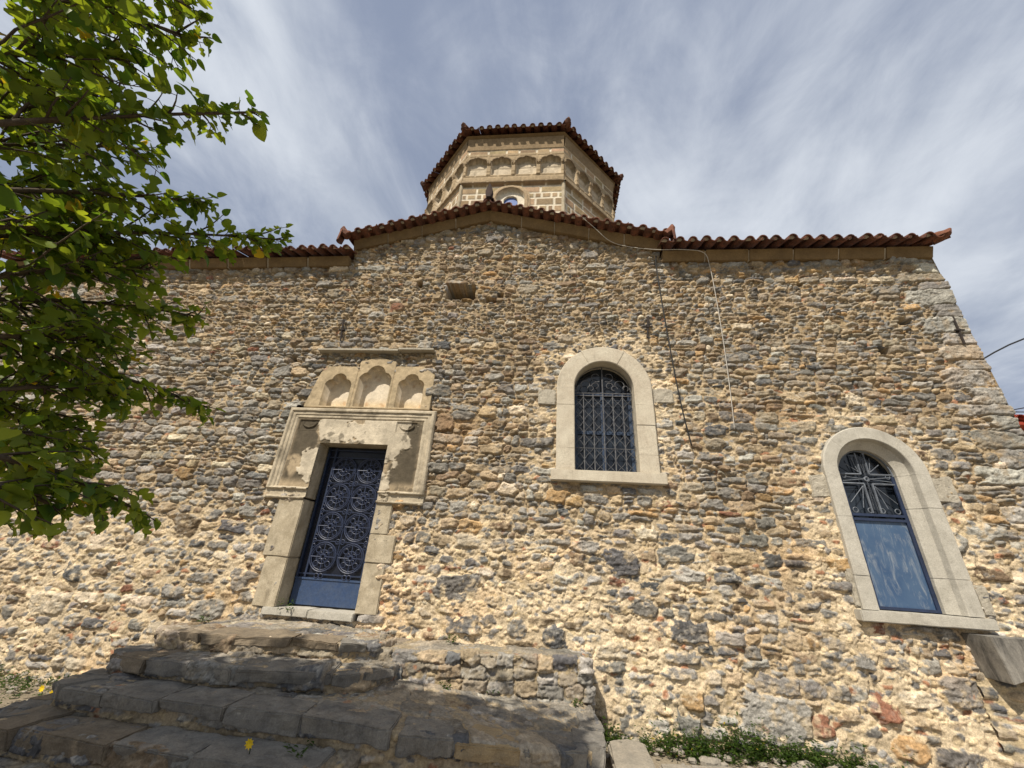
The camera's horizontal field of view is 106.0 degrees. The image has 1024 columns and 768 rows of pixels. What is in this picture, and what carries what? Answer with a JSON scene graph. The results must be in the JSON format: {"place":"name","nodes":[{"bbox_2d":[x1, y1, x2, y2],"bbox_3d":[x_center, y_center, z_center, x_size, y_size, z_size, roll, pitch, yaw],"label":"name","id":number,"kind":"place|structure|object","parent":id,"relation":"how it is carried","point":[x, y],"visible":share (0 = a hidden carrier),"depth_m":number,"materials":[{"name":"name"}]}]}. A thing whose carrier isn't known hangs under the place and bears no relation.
{"place":"outdoors","nodes":[
{"label":"outdoors","id":0,"kind":"place"},
{"bbox_2d":[0,670,911,767],"bbox_3d":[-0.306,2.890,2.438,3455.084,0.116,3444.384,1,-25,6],"label":"ground","id":1,"kind":"structure","parent":0,"point":[660,759],"depth_m":3.77,"materials":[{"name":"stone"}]},
{"bbox_2d":[0,664,75,703],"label":"weeds","id":2,"kind":"object","parent":1,"relation":"on","point":[9,681],"visible":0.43,"depth_m":4.40,"materials":[{"name":"green plant"}]},
{"bbox_2d":[0,0,293,542],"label":"mulberry tree","id":3,"kind":"object","parent":1,"relation":"on","point":[52,235],"visible":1,"depth_m":1.66,"materials":[{"name":"green plant"}]},
{"bbox_2d":[0,618,606,767],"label":"stone staircase","id":4,"kind":"structure","parent":1,"relation":"on","point":[218,693],"depth_m":3.18,"materials":[{"name":"grey stone"}]},
{"bbox_2d":[244,738,253,753],"bbox_3d":[-1.789,2.496,2.642,0.066,0.134,0.063,1,-25,6],"label":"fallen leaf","id":5,"kind":"object","parent":4,"relation":"on","point":[249,744],"visible":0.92,"depth_m":2.63,"materials":[{"name":"yellow plant"}]},
{"bbox_2d":[282,740,314,757],"bbox_3d":[-1.511,2.596,2.722,0.214,0.110,0.275,15,-27,-23],"label":"weed tuft","id":6,"kind":"object","parent":4,"relation":"on","point":[304,750],"visible":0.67,"depth_m":2.72,"materials":[{"name":"green plant"}]},
{"bbox_2d":[444,634,458,642],"bbox_3d":[-0.694,2.899,4.397,0.173,0.090,0.118,17,-28,-26],"label":"weed tuft","id":7,"kind":"object","parent":4,"relation":"on","point":[453,639],"visible":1,"depth_m":4.39,"materials":[{"name":"green plant"}]},
{"bbox_2d":[572,698,582,706],"bbox_3d":[0.636,3.141,3.803,0.109,0.058,0.154,-20,-34,41],"label":"weed tuft","id":8,"kind":"object","parent":4,"relation":"on","point":[576,702],"visible":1,"depth_m":3.79,"materials":[{"name":"green plant"}]},
{"bbox_2d":[0,117,1023,767],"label":"church","id":9,"kind":"structure","parent":1,"relation":"on","point":[452,411],"depth_m":5.26,"materials":[{"name":"stone"}]},
{"bbox_2d":[277,598,294,609],"bbox_3d":[-2.757,2.695,4.739,0.255,0.141,0.191,1,-25,6],"label":"weed tuft","id":10,"kind":"object","parent":9,"relation":"on","point":[287,605],"visible":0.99,"depth_m":4.72,"materials":[{"name":"green plant"}]},
{"bbox_2d":[288,447,386,609],"bbox_3d":[-2.340,1.927,5.399,1.026,2.098,0.087,1,-25,6],"label":"door","id":11,"kind":"structure","parent":9,"relation":"in","point":[329,572],"depth_m":5.33,"materials":[{"name":"blue paint"}]},
{"bbox_2d":[251,407,437,621],"bbox_3d":[-2.319,1.691,5.411,2.288,2.726,0.434,1,-25,6],"label":"doorway","id":12,"kind":"structure","parent":9,"relation":"in","point":[308,435],"depth_m":5.39,"materials":[{"name":"stone"}]},
{"bbox_2d":[538,347,673,485],"bbox_3d":[1.336,0.419,5.587,1.928,2.053,0.369,1,-25,6],"label":"arched window","id":13,"kind":"structure","parent":9,"relation":"in","point":[606,423],"depth_m":5.53,"materials":[{"name":"stone"}]},
{"bbox_2d":[578,214,734,428],"bbox_3d":[2.133,-1.169,5.997,2.175,3.785,0.192,3,-25,2],"label":"white cable","id":14,"kind":"object","parent":9,"relation":"hanging from","point":[715,296],"visible":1,"depth_m":6.22,"materials":[{"name":"white plastic"}]},
{"bbox_2d":[655,256,691,445],"bbox_3d":[2.408,-0.672,5.833,0.188,3.283,0.049,1,-25,6],"label":"black cable","id":15,"kind":"object","parent":9,"relation":"attached to","point":[671,354],"visible":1,"depth_m":5.72,"materials":[{"name":"black plastic"}]},
{"bbox_2d":[808,427,999,631],"bbox_3d":[4.562,1.633,4.710,1.676,2.238,0.369,1,-25,6],"label":"arched window","id":16,"kind":"structure","parent":9,"relation":"in","point":[897,536],"depth_m":4.61,"materials":[{"name":"grey stone"}]},
{"bbox_2d":[984,338,1023,357],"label":"power line","id":17,"kind":"object","parent":9,"relation":"attached to","point":[1003,347],"visible":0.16,"depth_m":13.56,"materials":[{"name":"grey metal"}]},
{"bbox_2d":[599,716,619,737],"bbox_3d":[0.942,3.506,3.952,0.222,0.138,0.317,10,-26,-12],"label":"weed tuft","id":18,"kind":"object","parent":1,"relation":"on","point":[607,727],"visible":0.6,"depth_m":3.90,"materials":[{"name":"green plant"}]},
{"bbox_2d":[608,739,654,767],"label":"stone slab","id":19,"kind":"structure","parent":1,"relation":"on","point":[625,753],"depth_m":3.45,"materials":[{"name":"beige stone"}]},
{"bbox_2d":[659,764,731,767],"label":"paving slab","id":20,"kind":"structure","parent":1,"relation":"on","point":[673,766],"depth_m":3.45,"materials":[{"name":"beige stone"}]},
{"bbox_2d":[602,707,914,767],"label":"weeds","id":21,"kind":"object","parent":1,"relation":"on","point":[758,748],"visible":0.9,"depth_m":3.74,"materials":[{"name":"green plant"}]},
{"bbox_2d":[975,672,1023,767],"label":"rubble footing","id":22,"kind":"object","parent":1,"relation":"on","point":[1003,702],"visible":0.89,"depth_m":3.77,"materials":[{"name":"beige stone"}]},
{"bbox_2d":[961,633,1023,684],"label":"concrete ledge","id":23,"kind":"object","parent":22,"relation":"on","point":[999,658],"visible":0.94,"depth_m":3.83,"materials":[{"name":"grey concrete"}]},
{"bbox_2d":[1014,414,1023,430],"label":"village house","id":24,"kind":"structure","parent":1,"relation":"on","point":[1020,417],"depth_m":12.69,"materials":[{"name":"paint"}]},
{"bbox_2d":[0,0,1023,414],"label":"sky","id":25,"kind":"structure","parent":0,"point":[726,119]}
]}

